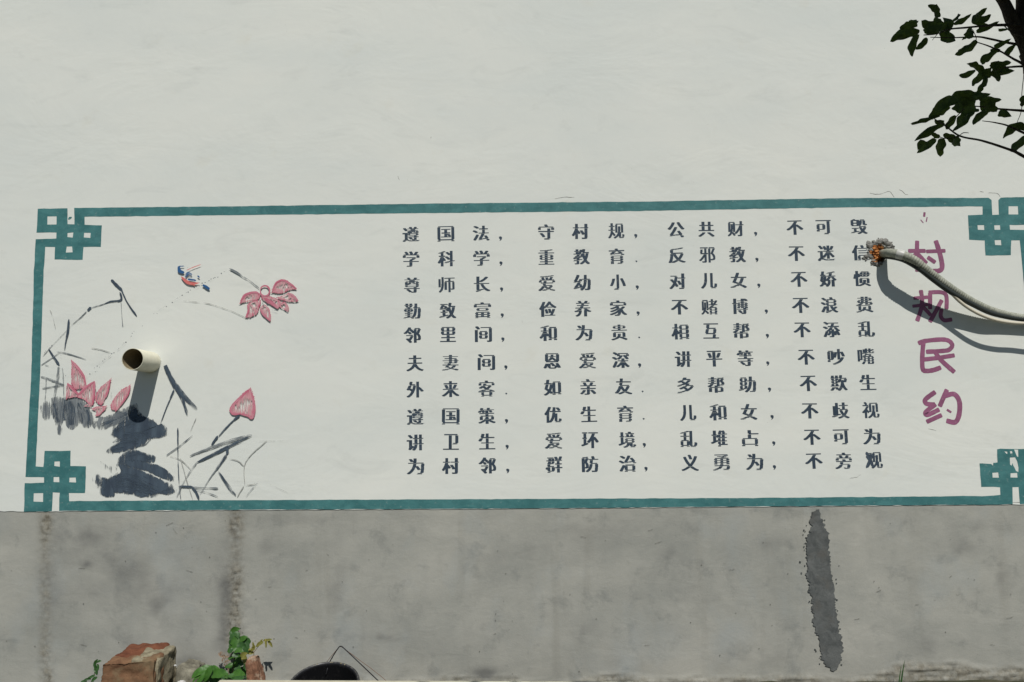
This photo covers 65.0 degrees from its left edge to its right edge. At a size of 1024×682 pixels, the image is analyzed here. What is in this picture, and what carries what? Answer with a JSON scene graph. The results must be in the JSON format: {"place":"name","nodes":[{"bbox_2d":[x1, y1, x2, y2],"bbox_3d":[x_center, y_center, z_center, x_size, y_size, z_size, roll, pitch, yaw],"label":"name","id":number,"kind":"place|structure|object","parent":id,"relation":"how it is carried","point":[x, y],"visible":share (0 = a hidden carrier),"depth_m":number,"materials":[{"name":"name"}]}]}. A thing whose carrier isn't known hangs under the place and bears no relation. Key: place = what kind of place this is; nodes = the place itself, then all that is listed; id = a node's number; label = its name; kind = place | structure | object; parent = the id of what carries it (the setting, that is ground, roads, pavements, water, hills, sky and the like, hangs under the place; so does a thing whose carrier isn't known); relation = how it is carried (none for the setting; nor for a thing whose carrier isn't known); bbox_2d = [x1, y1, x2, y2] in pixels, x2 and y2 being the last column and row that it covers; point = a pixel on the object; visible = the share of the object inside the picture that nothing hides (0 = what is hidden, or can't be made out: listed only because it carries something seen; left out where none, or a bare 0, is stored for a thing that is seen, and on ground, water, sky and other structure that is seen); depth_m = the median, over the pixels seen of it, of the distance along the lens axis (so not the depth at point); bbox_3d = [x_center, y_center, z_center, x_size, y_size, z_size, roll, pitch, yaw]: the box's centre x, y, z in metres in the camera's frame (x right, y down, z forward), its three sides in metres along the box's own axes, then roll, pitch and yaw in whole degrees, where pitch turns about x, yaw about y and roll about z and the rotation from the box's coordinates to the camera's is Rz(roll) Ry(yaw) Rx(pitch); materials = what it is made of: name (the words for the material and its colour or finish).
{"place":"outdoors","nodes":[
{"label":"outdoors","id":0,"kind":"place"},
{"bbox_2d":[219,680,579,681],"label":"wall","id":1,"kind":"structure","parent":0,"point":[369,681],"depth_m":3.16,"materials":[{"name":"beige concrete"}]},
{"bbox_2d":[761,679,1023,681],"bbox_3d":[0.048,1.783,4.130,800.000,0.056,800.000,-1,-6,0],"label":"ground","id":2,"kind":"structure","parent":0,"point":[989,680],"depth_m":4.10,"materials":[{"name":"soil"}]},
{"bbox_2d":[81,659,100,681],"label":"weed","id":3,"kind":"object","parent":2,"relation":"on","point":[96,667],"visible":1,"depth_m":3.96,"materials":[{"name":"green plant"}]},
{"bbox_2d":[101,642,176,681],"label":"masonry chunk","id":4,"kind":"object","parent":2,"relation":"on","point":[148,662],"visible":0.98,"depth_m":3.80,"materials":[{"name":"brick"}]},
{"bbox_2d":[175,659,204,681],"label":"stone","id":5,"kind":"object","parent":2,"relation":"on","point":[186,670],"visible":0.81,"depth_m":3.87,"materials":[{"name":"grey stone"}]},
{"bbox_2d":[192,665,244,681],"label":"broad leaf plant","id":6,"kind":"object","parent":2,"relation":"on","point":[209,673],"visible":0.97,"depth_m":3.72,"materials":[{"name":"green plant"}]},
{"bbox_2d":[218,651,229,673],"bbox_3d":[-1.467,1.702,4.093,0.064,0.235,0.013,-1,-6,0],"label":"dry weed","id":7,"kind":"object","parent":2,"relation":"on","point":[219,654],"visible":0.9,"depth_m":4.10,"materials":[{"name":"brown plant"}]},
{"bbox_2d":[225,627,250,679],"bbox_3d":[-1.338,1.620,3.983,0.180,0.369,0.155,-1,-6,0],"label":"climbing plant","id":8,"kind":"object","parent":2,"relation":"on","point":[239,644],"visible":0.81,"depth_m":3.98,"materials":[{"name":"green plant"}]},
{"bbox_2d":[245,655,265,679],"bbox_3d":[-1.219,1.653,3.853,0.108,0.284,0.094,-1,-6,0],"label":"brick stump","id":9,"kind":"object","parent":2,"relation":"on","point":[254,667],"visible":0.94,"depth_m":3.84,"materials":[{"name":"red brick"}]},
{"bbox_2d":[248,639,272,654],"bbox_3d":[-1.276,1.656,4.038,0.138,0.308,0.037,-1,-6,5],"label":"yellow seedling","id":10,"kind":"object","parent":2,"relation":"on","point":[252,648],"visible":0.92,"depth_m":4.05,"materials":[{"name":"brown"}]},
{"bbox_2d":[291,662,359,680],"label":"black bucket","id":11,"kind":"object","parent":2,"relation":"on","point":[338,671],"visible":0.96,"depth_m":3.79,"materials":[{"name":"plastic"}]},
{"bbox_2d":[326,646,378,680],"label":"bent wire","id":12,"kind":"object","parent":11,"relation":"attached to","point":[354,658],"visible":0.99,"depth_m":3.82,"materials":[{"name":"black metal"}]},
{"bbox_2d":[328,649,385,680],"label":"rusty wire","id":13,"kind":"object","parent":2,"relation":"on","point":[362,662],"visible":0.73,"depth_m":3.86,"materials":[{"name":"metal"}]},
{"bbox_2d":[0,0,1023,681],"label":"house wall","id":14,"kind":"structure","parent":2,"relation":"on","point":[554,340],"depth_m":4.32,"materials":[{"name":"white paint"}]},
{"bbox_2d":[122,348,160,372],"bbox_3d":[-1.945,0.107,4.251,0.122,0.122,0.260,-1,-6,0],"label":"drain pipe","id":15,"kind":"object","parent":14,"relation":"attached to","point":[133,358],"visible":0.98,"depth_m":4.21,"materials":[{"name":"beige plastic"}]},
{"bbox_2d":[878,249,1023,321],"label":"cable conduit","id":16,"kind":"object","parent":14,"relation":"attached to","point":[924,269],"visible":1,"depth_m":4.23,"materials":[{"name":"grey plastic"}]},
{"bbox_2d":[951,295,1023,324],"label":"pale cable","id":17,"kind":"object","parent":16,"relation":"hanging from","point":[962,303],"visible":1,"depth_m":4.22,"materials":[{"name":"white plastic"}]},
{"bbox_2d":[899,661,904,681],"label":"grass blade","id":18,"kind":"object","parent":2,"relation":"on","point":[902,673],"depth_m":4.04,"materials":[{"name":"green plant"}]},
{"bbox_2d":[890,0,1023,157],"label":"leafy tree","id":19,"kind":"object","parent":2,"relation":"on","point":[963,101],"visible":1,"depth_m":2.15,"materials":[{"name":"green plant"}]}
]}

